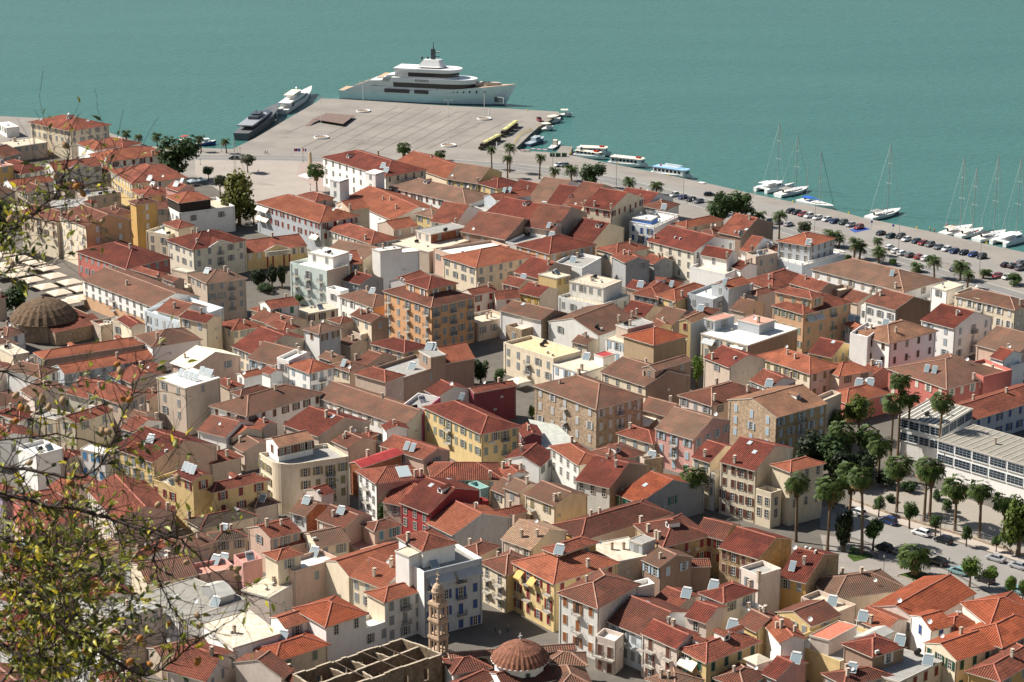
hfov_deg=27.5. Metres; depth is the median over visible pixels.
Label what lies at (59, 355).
stone hall
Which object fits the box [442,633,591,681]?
church
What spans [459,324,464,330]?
window
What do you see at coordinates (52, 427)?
house
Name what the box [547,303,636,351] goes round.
house
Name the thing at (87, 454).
house
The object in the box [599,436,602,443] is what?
window
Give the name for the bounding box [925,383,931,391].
window
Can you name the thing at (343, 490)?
window
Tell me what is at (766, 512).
window
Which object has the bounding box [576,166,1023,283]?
parking pavement
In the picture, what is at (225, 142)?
date palm
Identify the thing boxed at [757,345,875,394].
house
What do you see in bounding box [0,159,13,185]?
house
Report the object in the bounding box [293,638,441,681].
roofless ruin
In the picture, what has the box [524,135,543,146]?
patrol boat
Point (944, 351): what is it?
window
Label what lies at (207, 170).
broadleaf tree
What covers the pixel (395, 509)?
window
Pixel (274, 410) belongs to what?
window
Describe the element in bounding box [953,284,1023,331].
house
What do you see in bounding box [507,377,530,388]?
parasol
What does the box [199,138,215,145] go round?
fishing boat
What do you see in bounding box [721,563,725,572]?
window
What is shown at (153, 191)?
house
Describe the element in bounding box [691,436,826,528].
house
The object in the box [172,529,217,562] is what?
house
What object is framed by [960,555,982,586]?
street tree
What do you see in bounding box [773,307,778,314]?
window
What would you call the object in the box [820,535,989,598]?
plaza pavement
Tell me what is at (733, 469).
window
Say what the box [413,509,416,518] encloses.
window
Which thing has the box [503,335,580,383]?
house
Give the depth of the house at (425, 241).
679.33 m
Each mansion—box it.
[532,368,645,448]
[771,286,852,352]
[776,232,844,276]
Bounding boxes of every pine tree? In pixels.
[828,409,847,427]
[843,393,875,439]
[998,494,1023,556]
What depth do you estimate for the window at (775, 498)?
461.72 m
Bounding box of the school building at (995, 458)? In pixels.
[937,424,1023,501]
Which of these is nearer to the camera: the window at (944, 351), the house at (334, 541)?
the house at (334, 541)
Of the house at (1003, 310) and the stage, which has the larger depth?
the stage
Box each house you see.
[0,121,19,137]
[0,137,47,160]
[0,144,20,161]
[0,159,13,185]
[0,183,16,203]
[0,288,7,320]
[0,321,26,348]
[0,331,19,345]
[0,339,28,364]
[0,361,11,390]
[0,390,28,409]
[0,403,39,429]
[0,418,40,468]
[0,482,13,518]
[0,537,40,575]
[0,555,67,594]
[0,582,34,609]
[0,597,61,642]
[0,625,66,664]
[0,659,46,681]
[3,170,53,202]
[4,357,59,395]
[5,157,44,178]
[7,202,32,227]
[10,499,92,557]
[12,489,69,515]
[16,180,52,205]
[16,439,63,490]
[20,379,68,411]
[21,204,70,258]
[27,112,111,158]
[30,407,69,445]
[45,155,102,192]
[47,473,99,516]
[49,198,98,211]
[51,572,85,613]
[56,401,114,449]
[57,543,109,575]
[58,179,85,199]
[59,204,132,264]
[59,443,81,474]
[65,374,103,412]
[73,630,108,681]
[75,187,121,207]
[76,139,114,157]
[76,240,171,277]
[76,572,135,619]
[80,444,114,480]
[81,266,200,323]
[85,474,176,545]
[87,380,147,435]
[88,146,161,168]
[91,315,117,340]
[93,597,164,647]
[93,661,128,681]
[96,538,135,576]
[99,136,141,147]
[99,670,146,681]
[101,203,130,218]
[102,163,116,186]
[106,623,147,667]
[109,163,187,207]
[111,314,145,339]
[114,426,218,486]
[120,412,163,440]
[121,537,172,584]
[122,361,165,391]
[123,404,158,422]
[125,577,245,641]
[128,194,158,248]
[130,181,166,200]
[130,266,166,280]
[130,548,198,593]
[134,327,202,370]
[144,297,223,332]
[144,387,158,413]
[146,219,195,255]
[147,636,207,679]
[152,461,270,529]
[157,178,235,231]
[160,267,195,292]
[162,274,185,289]
[165,641,295,681]
[166,228,247,273]
[170,345,241,380]
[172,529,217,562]
[178,307,222,349]
[184,505,258,540]
[188,265,247,319]
[193,550,262,595]
[196,414,263,449]
[202,609,280,657]
[206,523,248,560]
[208,383,324,435]
[209,442,243,481]
[220,368,262,401]
[222,312,264,352]
[230,434,266,471]
[231,326,304,370]
[241,575,292,622]
[247,336,310,369]
[247,518,306,572]
[248,490,280,523]
[249,292,307,335]
[249,306,260,315]
[251,417,278,438]
[252,594,386,671]
[255,650,295,681]
[260,364,284,387]
[262,545,335,606]
[264,315,300,333]
[277,346,335,391]
[282,406,370,445]
[289,495,328,531]
[299,302,338,326]
[301,526,349,556]
[302,319,342,360]
[303,483,335,506]
[315,504,403,552]
[318,350,344,363]
[319,380,423,443]
[321,150,427,194]
[323,541,418,643]
[325,218,398,246]
[326,285,384,317]
[327,307,388,349]
[330,239,378,274]
[330,359,368,384]
[331,426,376,466]
[341,334,367,360]
[342,269,384,295]
[349,250,363,273]
[349,448,403,495]
[354,349,397,367]
[355,463,429,520]
[362,427,378,452]
[369,334,425,359]
[372,243,419,289]
[376,216,418,239]
[379,434,450,475]
[380,419,409,441]
[382,476,488,533]
[388,178,488,208]
[388,270,428,288]
[389,222,469,272]
[396,150,457,183]
[404,393,521,466]
[414,203,436,228]
[424,379,468,402]
[426,500,513,548]
[427,461,502,503]
[430,201,481,225]
[433,240,509,276]
[441,244,536,290]
[446,162,501,190]
[460,210,528,243]
[462,282,520,312]
[463,538,500,559]
[468,481,488,499]
[469,377,516,419]
[472,187,532,210]
[474,309,499,341]
[478,176,516,193]
[482,549,525,612]
[486,196,546,218]
[489,473,512,508]
[498,300,567,340]
[498,459,529,478]
[500,518,567,556]
[502,273,532,290]
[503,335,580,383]
[503,442,550,482]
[503,471,536,507]
[506,230,546,249]
[506,500,527,525]
[507,179,538,193]
[510,534,620,631]
[513,256,571,283]
[514,231,596,261]
[519,268,570,309]
[519,422,542,444]
[523,480,588,523]
[524,202,586,236]
[531,176,579,202]
[547,184,577,204]
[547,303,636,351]
[548,435,596,489]
[551,350,614,379]
[556,568,654,659]
[557,252,601,279]
[562,181,622,205]
[567,202,582,210]
[567,217,623,255]
[571,331,600,359]
[574,452,646,513]
[582,187,643,241]
[591,441,646,461]
[592,628,623,674]
[595,238,649,274]
[596,534,655,580]
[599,354,692,402]
[605,318,687,362]
[607,595,687,670]
[611,249,649,286]
[616,422,656,455]
[616,470,705,516]
[623,186,672,213]
[623,300,663,320]
[624,279,648,300]
[629,210,678,245]
[632,276,684,305]
[633,513,792,584]
[639,450,663,473]
[640,599,728,677]
[641,546,711,596]
[643,395,678,430]
[644,199,679,214]
[644,252,673,280]
[644,662,704,681]
[646,225,735,279]
[652,302,689,332]
[652,317,672,330]
[653,282,705,309]
[654,406,731,473]
[655,586,699,609]
[672,215,724,231]
[677,377,760,419]
[677,617,762,681]
[683,304,720,316]
[687,276,753,313]
[689,245,744,285]
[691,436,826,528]
[697,578,762,622]
[700,223,721,235]
[701,468,719,510]
[703,345,766,387]
[712,653,771,681]
[717,213,772,257]
[727,384,841,457]
[729,292,765,321]
[731,257,758,278]
[738,604,777,655]
[739,235,773,258]
[739,560,780,613]
[745,248,777,275]
[747,266,801,289]
[747,284,780,318]
[749,368,796,389]
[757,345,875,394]
[760,651,808,681]
[764,615,807,662]
[765,242,777,251]
[775,599,841,632]
[780,545,839,608]
[789,273,852,296]
[801,590,855,623]
[803,619,894,681]
[807,337,848,362]
[810,258,945,298]
[820,661,893,681]
[822,377,890,422]
[839,289,872,316]
[840,632,942,681]
[844,314,861,342]
[849,318,938,367]
[855,605,908,648]
[860,288,931,324]
[865,358,888,388]
[870,573,1023,654]
[886,352,1011,405]
[909,609,952,654]
[920,302,992,356]
[923,626,995,681]
[926,280,963,311]
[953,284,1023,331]
[965,642,1023,681]
[975,323,1023,362]
[989,343,1023,385]
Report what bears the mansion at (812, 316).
on the town paving
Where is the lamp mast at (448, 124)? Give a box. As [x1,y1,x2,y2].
[444,100,451,144]
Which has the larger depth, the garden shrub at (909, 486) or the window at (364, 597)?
the garden shrub at (909, 486)
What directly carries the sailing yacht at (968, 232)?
on the sea
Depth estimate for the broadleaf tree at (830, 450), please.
487.32 m
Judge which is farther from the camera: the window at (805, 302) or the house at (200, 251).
the house at (200, 251)
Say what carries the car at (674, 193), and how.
on the waterfront road
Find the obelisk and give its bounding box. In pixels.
[298,151,313,178]
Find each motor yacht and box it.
[233,103,278,140]
[277,86,311,113]
[339,42,516,104]
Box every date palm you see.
[120,130,131,138]
[134,134,141,141]
[151,132,161,145]
[195,135,204,151]
[220,138,229,152]
[486,146,495,167]
[501,155,512,177]
[504,143,516,172]
[534,153,545,178]
[549,166,560,177]
[562,164,578,179]
[622,176,636,187]
[648,181,664,192]
[705,201,711,211]
[753,211,766,219]
[771,209,787,238]
[822,229,842,245]
[835,234,845,247]
[847,237,864,257]
[854,243,868,258]
[869,245,887,262]
[872,237,883,253]
[910,261,923,272]
[924,254,942,276]
[951,259,971,280]
[961,270,974,287]
[979,269,988,278]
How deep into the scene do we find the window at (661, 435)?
497.42 m
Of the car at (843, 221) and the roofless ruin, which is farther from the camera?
the car at (843, 221)
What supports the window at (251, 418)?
in the house at (281, 404)
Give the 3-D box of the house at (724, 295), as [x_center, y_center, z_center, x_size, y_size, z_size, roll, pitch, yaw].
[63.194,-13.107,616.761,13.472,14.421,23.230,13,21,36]
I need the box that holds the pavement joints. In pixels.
[287,106,506,152]
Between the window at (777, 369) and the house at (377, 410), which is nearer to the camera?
the house at (377, 410)
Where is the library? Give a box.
[246,232,306,270]
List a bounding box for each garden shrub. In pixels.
[494,368,505,381]
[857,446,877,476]
[874,469,895,486]
[885,493,895,501]
[889,259,896,265]
[900,480,917,491]
[932,489,942,500]
[942,499,952,511]
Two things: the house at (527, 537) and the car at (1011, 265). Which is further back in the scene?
the car at (1011, 265)
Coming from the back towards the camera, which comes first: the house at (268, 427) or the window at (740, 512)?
the house at (268, 427)
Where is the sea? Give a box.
[0,0,1023,251]
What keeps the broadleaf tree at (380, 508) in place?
on the town paving
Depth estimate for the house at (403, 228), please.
689.49 m
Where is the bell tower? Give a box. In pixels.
[427,571,452,681]
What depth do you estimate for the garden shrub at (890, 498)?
477.09 m
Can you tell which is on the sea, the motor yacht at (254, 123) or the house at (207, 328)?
the motor yacht at (254, 123)
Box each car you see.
[559,162,568,166]
[669,191,679,196]
[677,194,686,198]
[686,196,696,201]
[693,198,703,203]
[703,191,714,195]
[783,221,793,226]
[785,208,794,212]
[791,209,801,214]
[797,211,806,216]
[803,212,813,217]
[812,214,822,219]
[821,216,831,221]
[829,218,839,223]
[838,218,848,224]
[845,221,855,226]
[848,507,866,516]
[853,223,864,229]
[874,541,894,552]
[875,230,885,235]
[879,515,898,525]
[884,244,894,249]
[885,232,895,237]
[890,248,899,253]
[891,548,904,554]
[895,232,905,238]
[896,250,905,255]
[901,236,911,241]
[904,251,914,257]
[910,237,921,243]
[911,527,930,537]
[913,253,923,259]
[917,239,927,245]
[920,255,928,260]
[924,240,935,246]
[930,555,948,566]
[933,243,943,249]
[933,534,953,544]
[941,245,951,251]
[949,247,959,253]
[949,565,966,576]
[958,249,969,254]
[967,251,978,256]
[974,574,995,583]
[976,252,986,258]
[985,553,1006,562]
[991,272,1002,277]
[1000,262,1008,266]
[1004,585,1021,594]
[1006,262,1017,268]
[1008,560,1023,570]
[1014,264,1023,270]
[1015,259,1023,263]
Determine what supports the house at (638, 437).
on the town paving
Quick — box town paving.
[0,155,1023,681]
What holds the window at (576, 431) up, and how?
in the stone mansion at (591, 412)
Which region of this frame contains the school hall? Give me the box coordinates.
[899,399,972,462]
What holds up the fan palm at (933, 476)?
on the school yard at (967, 512)
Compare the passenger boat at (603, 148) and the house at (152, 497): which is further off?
the passenger boat at (603, 148)
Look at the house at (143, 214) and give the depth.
695.15 m
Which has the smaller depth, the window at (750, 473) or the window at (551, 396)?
the window at (750, 473)
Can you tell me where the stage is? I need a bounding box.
[306,113,354,125]
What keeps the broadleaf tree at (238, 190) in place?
on the town paving
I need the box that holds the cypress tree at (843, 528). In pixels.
[835,510,853,551]
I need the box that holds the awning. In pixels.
[643,416,655,426]
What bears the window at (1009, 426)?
in the school wing
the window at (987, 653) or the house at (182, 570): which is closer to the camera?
the window at (987, 653)
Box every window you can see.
[2,167,7,172]
[62,422,69,430]
[82,420,88,429]
[83,451,86,459]
[115,326,120,333]
[123,465,128,473]
[131,400,137,408]
[137,614,142,624]
[145,315,150,322]
[153,611,157,619]
[159,209,165,214]
[160,237,165,243]
[161,381,166,389]
[162,405,167,413]
[169,491,175,501]
[183,319,188,326]
[184,480,190,489]
[190,215,196,220]
[199,479,207,489]
[201,384,204,392]
[209,293,215,299]
[218,211,224,216]
[218,257,223,264]
[218,292,225,298]
[218,491,227,500]
[218,541,228,550]
[221,667,224,679]
[225,360,231,368]
[228,244,233,250]
[228,254,233,260]
[230,291,233,299]
[230,301,233,308]
[231,658,234,669]
[234,539,244,548]
[237,500,246,507]
[238,487,243,495]
[244,329,251,336]
[249,415,256,421]
[250,360,256,367]
[254,483,263,491]
[255,533,261,543]
[258,459,262,468]
[266,464,270,473]
[273,409,276,416]
[273,538,277,547]
[277,447,286,455]
[279,363,285,371]
[281,535,290,545]
[282,405,288,413]
[285,445,293,454]
[285,558,294,568]
[291,248,296,254]
[292,625,302,634]
[293,402,299,410]
[293,444,297,452]
[293,533,297,541]
[294,515,301,524]
[298,442,306,451]
[299,247,305,252]
[300,468,309,476]
[301,480,310,489]
[303,399,310,407]
[305,271,310,278]
[305,441,313,449]
[306,281,310,288]
[308,314,314,321]
[310,373,317,380]
[311,384,317,390]
[312,650,317,660]
[313,466,322,474]
[314,570,319,580]
[315,396,318,403]
[316,478,320,485]
[319,312,325,319]
[319,383,325,391]
[320,371,323,380]
[320,399,323,407]
[322,223,327,228]
[322,333,327,340]
[326,464,334,474]
[326,477,335,487]
[328,369,331,376]
[330,293,335,300]
[332,330,338,337]
[334,624,338,634]
[337,543,346,552]
[338,462,347,471]
[341,298,345,305]
[341,475,345,483]
[341,487,345,495]
[342,371,347,379]
[352,265,358,270]
[353,284,358,290]
[354,579,358,589]
[354,592,358,602]
[354,618,358,628]
[363,596,366,605]
[366,415,372,423]
[367,633,374,643]
[377,432,381,440]
[379,531,383,539]
[382,628,386,638]
[389,601,393,611]
[389,615,394,625]
[390,505,398,514]
[390,527,398,536]
[390,629,394,639]
[400,597,409,609]
[401,625,410,635]
[403,505,406,514]
[403,517,406,526]
[403,612,407,623]
[405,300,409,308]
[409,285,413,291]
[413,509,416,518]
[413,521,416,530]
[414,314,419,321]
[414,326,419,333]
[420,288,424,295]
[422,355,426,363]
[422,513,425,522]
[424,306,428,315]
[433,307,438,315]
[433,456,440,461]
[434,319,437,327]
[439,416,443,424]
[439,429,443,437]
[441,589,451,599]
[442,305,447,311]
[442,316,447,323]
[443,605,451,615]
[444,259,448,265]
[446,420,450,429]
[446,433,450,442]
[450,303,456,311]
[450,314,456,323]
[450,326,456,334]
[456,586,465,598]
[458,602,463,614]
[458,618,463,628]
[459,301,464,307]
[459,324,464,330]
[460,426,465,435]
[460,439,465,448]
[461,264,465,270]
[461,274,465,280]
[467,310,473,318]
[467,333,473,340]
[468,299,471,307]
[470,615,480,625]
[472,582,477,592]
[473,598,477,608]
[474,432,479,441]
[474,446,479,455]
[475,295,481,301]
[478,277,483,283]
[480,326,486,333]
[484,434,487,442]
[484,447,487,455]
[485,567,488,578]
[485,582,488,591]
[488,302,493,309]
[489,481,493,488]
[491,324,496,330]
[492,432,499,440]
[493,445,497,453]
[494,492,500,501]
[497,573,500,584]
[497,588,500,597]
[501,430,508,440]
[503,444,506,453]
[505,542,508,550]
[510,491,513,500]
[512,428,515,436]
[512,441,515,449]
[514,545,518,552]
[514,581,520,592]
[514,597,520,608]
[522,548,529,556]
[524,571,530,581]
[525,365,530,374]
[526,355,529,363]
[526,587,529,599]
[526,603,529,614]
[530,498,533,508]
[534,576,541,587]
[534,608,540,619]
[535,357,540,365]
[536,368,539,375]
[536,592,539,603]
[537,415,542,421]
[541,464,544,473]
[543,503,549,513]
[544,598,551,611]
[545,371,550,379]
[546,582,550,594]
[546,614,549,624]
[549,393,554,401]
[557,326,562,333]
[560,582,564,589]
[561,424,566,432]
[562,631,566,641]
[563,370,569,376]
[563,597,567,606]
[563,614,566,624]
[564,277,569,283]
[570,304,575,310]
[573,601,581,614]
[573,636,581,647]
[575,416,578,424]
[575,429,578,437]
[575,619,579,632]
[579,285,584,291]
[579,482,583,491]
[586,421,592,429]
[588,607,592,617]
[588,624,592,634]
[588,641,592,652]
[590,485,594,493]
[597,643,602,655]
[597,660,601,670]
[598,409,604,416]
[599,422,602,430]
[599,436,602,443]
[601,488,605,496]
[603,210,608,216]
[604,252,608,258]
[607,646,611,658]
[607,663,611,673]
[608,433,611,441]
[609,406,612,414]
[614,342,619,349]
[616,417,623,427]
[617,404,623,413]
[617,496,624,504]
[619,628,627,642]
[630,651,634,661]
[631,633,635,643]
[633,440,636,447]
[633,543,637,552]
[634,296,640,301]
[638,236,643,242]
[638,654,641,664]
[640,262,646,268]
[642,297,648,303]
[643,562,649,572]
[644,443,647,451]
[645,653,653,666]
[645,667,653,676]
[647,228,652,234]
[648,638,652,650]
[650,299,656,305]
[651,566,658,577]
[657,431,664,439]
[659,443,662,451]
[665,646,669,659]
[665,662,669,669]
[666,566,669,575]
[669,495,676,504]
[670,435,677,445]
[670,447,677,457]
[671,460,675,468]
[680,363,683,371]
[680,560,688,570]
[681,398,687,406]
[682,653,690,659]
[683,438,690,447]
[684,542,688,551]
[685,451,688,459]
[693,401,696,409]
[693,621,697,631]
[694,459,698,467]
[696,438,701,446]
[697,551,705,557]
[697,661,701,671]
[699,538,703,547]
[702,404,708,413]
[703,462,707,470]
[705,433,710,441]
[706,320,711,327]
[707,537,711,546]
[707,550,710,560]
[711,661,715,671]
[713,363,718,371]
[714,339,720,346]
[714,428,719,437]
[714,539,722,548]
[717,404,723,412]
[719,489,727,499]
[721,503,725,511]
[721,549,726,559]
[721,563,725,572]
[722,319,727,326]
[722,464,726,472]
[722,477,726,485]
[723,424,728,433]
[724,656,728,666]
[728,492,736,501]
[728,565,737,576]
[728,600,735,611]
[729,505,733,514]
[729,552,737,562]
[730,479,734,488]
[731,466,735,474]
[733,427,736,435]
[734,403,737,412]
[736,507,744,516]
[737,468,745,477]
[737,481,745,490]
[737,651,741,661]
[739,494,742,503]
[741,555,745,564]
[743,594,751,605]
[744,576,752,585]
[745,497,753,506]
[745,510,753,519]
[747,421,753,429]
[748,470,752,479]
[748,483,752,492]
[750,645,754,655]
[756,507,760,515]
[757,495,761,503]
[764,497,768,506]
[764,509,768,518]
[765,427,768,435]
[766,415,769,423]
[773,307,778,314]
[774,364,779,371]
[774,496,777,505]
[774,508,777,517]
[778,417,784,425]
[779,429,782,437]
[781,309,786,316]
[781,579,789,589]
[783,367,788,374]
[788,311,794,318]
[788,426,794,434]
[792,370,798,377]
[796,582,801,592]
[798,412,804,421]
[798,423,804,433]
[801,299,808,305]
[801,624,806,632]
[804,496,807,504]
[805,469,808,476]
[808,420,814,428]
[815,298,820,305]
[816,466,819,474]
[819,417,822,425]
[830,308,835,316]
[844,375,851,382]
[848,280,853,286]
[861,373,867,380]
[866,307,872,314]
[871,285,876,292]
[876,310,882,317]
[884,652,893,663]
[886,313,892,319]
[900,419,908,428]
[900,432,907,441]
[907,621,909,631]
[908,421,918,431]
[908,434,917,444]
[918,437,928,447]
[918,624,921,635]
[920,424,929,434]
[921,287,925,293]
[923,670,927,681]
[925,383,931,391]
[929,439,937,449]
[930,427,938,436]
[934,665,938,676]
[935,289,940,296]
[935,652,943,664]
[937,454,952,466]
[938,442,953,454]
[940,349,947,354]
[941,425,948,436]
[945,657,953,670]
[949,388,954,395]
[949,420,956,432]
[954,459,969,471]
[955,447,970,459]
[957,415,964,427]
[959,660,964,670]
[965,411,971,422]
[966,300,972,307]
[969,345,974,352]
[969,383,975,390]
[971,324,975,332]
[971,464,987,476]
[972,452,988,464]
[972,656,976,665]
[976,303,982,310]
[985,651,989,659]
[986,304,992,311]
[988,469,1004,481]
[990,456,1005,469]
[995,307,1002,314]
[995,318,1001,325]
[997,412,1002,420]
[1005,320,1011,327]
[1006,422,1012,430]
[1006,474,1022,487]
[1007,462,1023,474]
[1016,419,1022,427]
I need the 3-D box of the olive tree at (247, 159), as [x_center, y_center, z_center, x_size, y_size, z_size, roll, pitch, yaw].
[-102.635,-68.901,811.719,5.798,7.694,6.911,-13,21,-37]
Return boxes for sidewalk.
[852,501,1023,561]
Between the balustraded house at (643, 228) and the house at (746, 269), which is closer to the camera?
the house at (746, 269)
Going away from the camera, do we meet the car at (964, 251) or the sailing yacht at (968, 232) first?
the car at (964, 251)
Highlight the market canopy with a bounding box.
[528,419,575,449]
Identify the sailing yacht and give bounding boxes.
[753,121,794,193]
[773,137,808,197]
[796,150,833,208]
[864,145,900,219]
[938,155,971,235]
[954,169,982,238]
[971,156,1005,242]
[989,157,1023,247]
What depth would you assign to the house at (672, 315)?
597.66 m
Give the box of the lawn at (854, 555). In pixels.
[848,546,873,561]
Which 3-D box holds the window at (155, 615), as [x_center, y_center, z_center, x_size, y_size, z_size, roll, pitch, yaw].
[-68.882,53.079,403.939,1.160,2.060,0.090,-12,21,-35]
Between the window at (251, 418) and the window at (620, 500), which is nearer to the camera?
the window at (620, 500)
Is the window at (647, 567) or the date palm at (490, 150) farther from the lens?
the date palm at (490, 150)
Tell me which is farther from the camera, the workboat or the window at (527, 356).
the workboat
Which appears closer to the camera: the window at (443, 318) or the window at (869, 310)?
the window at (443, 318)
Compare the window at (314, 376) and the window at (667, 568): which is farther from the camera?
the window at (314, 376)
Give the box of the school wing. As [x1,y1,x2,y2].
[954,383,1023,433]
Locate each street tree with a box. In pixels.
[864,517,884,550]
[872,495,885,516]
[903,501,919,528]
[929,513,941,536]
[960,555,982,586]
[961,525,972,546]
[982,565,998,587]
[991,535,1000,551]
[1005,575,1016,591]
[1018,579,1023,598]
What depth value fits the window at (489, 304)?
616.33 m
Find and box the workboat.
[548,139,560,150]
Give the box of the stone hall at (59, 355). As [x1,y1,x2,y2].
[32,335,144,366]
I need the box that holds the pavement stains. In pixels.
[272,110,501,150]
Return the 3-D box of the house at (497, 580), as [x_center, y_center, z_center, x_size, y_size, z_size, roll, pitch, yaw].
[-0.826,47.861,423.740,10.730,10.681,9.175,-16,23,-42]
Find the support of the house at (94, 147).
on the town paving
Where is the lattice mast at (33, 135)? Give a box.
[32,122,36,160]
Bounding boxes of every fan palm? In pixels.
[307,163,325,191]
[396,142,411,156]
[433,150,445,157]
[679,465,707,489]
[784,471,810,541]
[813,475,847,550]
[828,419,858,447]
[835,460,869,542]
[846,466,873,554]
[856,424,883,448]
[866,436,893,482]
[881,392,907,455]
[883,455,915,512]
[888,373,911,455]
[896,543,932,576]
[901,390,920,456]
[913,455,940,521]
[916,459,946,521]
[929,391,955,438]
[940,473,969,530]
[966,479,995,538]
[991,491,1016,538]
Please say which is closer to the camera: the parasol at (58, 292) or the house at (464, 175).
the parasol at (58, 292)
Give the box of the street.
[820,506,1023,597]
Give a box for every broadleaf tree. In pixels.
[0,203,16,251]
[2,279,28,311]
[154,134,201,172]
[202,166,213,180]
[213,175,225,195]
[219,168,256,225]
[247,204,256,224]
[250,268,266,285]
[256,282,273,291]
[266,265,276,285]
[276,264,287,288]
[294,294,304,303]
[377,501,386,519]
[474,359,489,382]
[528,404,534,419]
[578,162,606,182]
[692,354,703,387]
[708,190,733,225]
[729,189,755,215]
[793,429,837,467]
[797,221,811,232]
[814,432,846,480]
[828,449,858,478]
[854,452,874,471]
[1005,272,1022,285]
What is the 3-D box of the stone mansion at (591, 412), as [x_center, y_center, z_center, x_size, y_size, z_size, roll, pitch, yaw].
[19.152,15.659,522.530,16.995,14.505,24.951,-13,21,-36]
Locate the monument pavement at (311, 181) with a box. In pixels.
[296,162,324,193]
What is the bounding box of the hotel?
[382,275,475,346]
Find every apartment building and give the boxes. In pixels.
[156,366,220,434]
[255,191,369,249]
[258,429,349,514]
[290,246,349,305]
[353,342,474,401]
[394,527,482,637]
[558,271,630,312]
[678,311,797,365]
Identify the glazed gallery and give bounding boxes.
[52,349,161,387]
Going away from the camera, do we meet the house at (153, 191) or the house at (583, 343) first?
the house at (583, 343)
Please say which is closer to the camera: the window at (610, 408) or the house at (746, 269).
the window at (610, 408)
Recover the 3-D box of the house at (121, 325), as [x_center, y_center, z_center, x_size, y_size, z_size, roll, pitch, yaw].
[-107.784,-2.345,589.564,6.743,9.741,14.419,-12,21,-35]
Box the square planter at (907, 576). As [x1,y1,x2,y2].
[897,571,932,581]
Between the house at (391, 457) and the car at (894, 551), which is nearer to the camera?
the car at (894, 551)
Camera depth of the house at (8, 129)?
879.95 m
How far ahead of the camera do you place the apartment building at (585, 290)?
610.17 m
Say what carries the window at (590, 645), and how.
in the house at (591, 604)
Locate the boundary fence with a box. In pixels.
[852,493,1023,555]
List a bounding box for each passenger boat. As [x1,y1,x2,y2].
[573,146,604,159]
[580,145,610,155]
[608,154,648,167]
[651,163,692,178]
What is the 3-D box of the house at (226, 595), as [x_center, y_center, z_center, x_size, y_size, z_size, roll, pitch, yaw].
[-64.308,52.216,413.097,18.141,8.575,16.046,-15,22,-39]
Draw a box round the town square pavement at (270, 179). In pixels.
[195,160,318,223]
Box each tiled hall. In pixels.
[551,498,673,540]
[815,566,904,616]
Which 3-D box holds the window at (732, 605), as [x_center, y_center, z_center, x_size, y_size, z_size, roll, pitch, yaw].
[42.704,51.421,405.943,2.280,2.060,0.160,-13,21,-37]
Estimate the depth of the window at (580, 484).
467.51 m
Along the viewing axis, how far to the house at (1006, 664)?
379.26 m
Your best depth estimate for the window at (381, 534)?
442.85 m
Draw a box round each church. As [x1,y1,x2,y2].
[330,169,437,230]
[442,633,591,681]
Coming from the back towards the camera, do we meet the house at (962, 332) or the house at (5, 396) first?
the house at (962, 332)
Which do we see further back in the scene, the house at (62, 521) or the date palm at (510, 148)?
the date palm at (510, 148)
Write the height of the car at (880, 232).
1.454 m
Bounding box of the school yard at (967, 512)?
[852,477,1023,552]
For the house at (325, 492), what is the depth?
461.64 m
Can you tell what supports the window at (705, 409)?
in the house at (711, 400)
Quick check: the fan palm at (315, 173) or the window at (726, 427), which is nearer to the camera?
the window at (726, 427)
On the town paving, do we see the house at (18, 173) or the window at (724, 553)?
the house at (18, 173)
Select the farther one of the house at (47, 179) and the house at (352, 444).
the house at (47, 179)
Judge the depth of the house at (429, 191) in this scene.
739.53 m
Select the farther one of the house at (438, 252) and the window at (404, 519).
the house at (438, 252)
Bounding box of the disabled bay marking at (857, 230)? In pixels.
[849,227,868,231]
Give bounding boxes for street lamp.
[552,133,556,165]
[616,151,618,186]
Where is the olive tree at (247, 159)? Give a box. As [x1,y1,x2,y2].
[239,154,255,172]
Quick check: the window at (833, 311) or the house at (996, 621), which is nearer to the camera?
the house at (996, 621)
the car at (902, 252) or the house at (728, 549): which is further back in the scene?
the car at (902, 252)
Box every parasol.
[0,251,17,261]
[0,261,18,267]
[5,271,29,277]
[9,255,32,262]
[13,265,34,276]
[18,276,44,287]
[22,260,45,270]
[33,283,58,294]
[35,264,60,273]
[41,272,67,283]
[46,289,72,298]
[56,278,82,285]
[61,298,81,304]
[65,294,86,306]
[68,285,82,293]
[187,179,198,185]
[195,177,206,183]
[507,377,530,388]
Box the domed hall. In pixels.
[9,296,103,345]
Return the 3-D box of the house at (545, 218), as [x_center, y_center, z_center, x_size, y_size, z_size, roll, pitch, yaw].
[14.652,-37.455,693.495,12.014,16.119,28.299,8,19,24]
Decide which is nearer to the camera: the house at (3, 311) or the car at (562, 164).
the house at (3, 311)
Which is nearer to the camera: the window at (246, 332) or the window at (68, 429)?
the window at (68, 429)
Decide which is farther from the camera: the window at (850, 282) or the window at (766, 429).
the window at (850, 282)
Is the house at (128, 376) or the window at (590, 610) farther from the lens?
the house at (128, 376)
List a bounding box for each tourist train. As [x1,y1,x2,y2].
[478,134,501,149]
[499,120,518,136]
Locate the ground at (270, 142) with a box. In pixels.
[0,98,1023,292]
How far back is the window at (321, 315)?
606.33 m
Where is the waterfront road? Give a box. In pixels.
[166,151,1023,298]
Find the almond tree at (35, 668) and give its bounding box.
[0,74,295,681]
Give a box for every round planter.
[314,135,328,138]
[356,109,369,112]
[441,143,455,146]
[477,116,491,120]

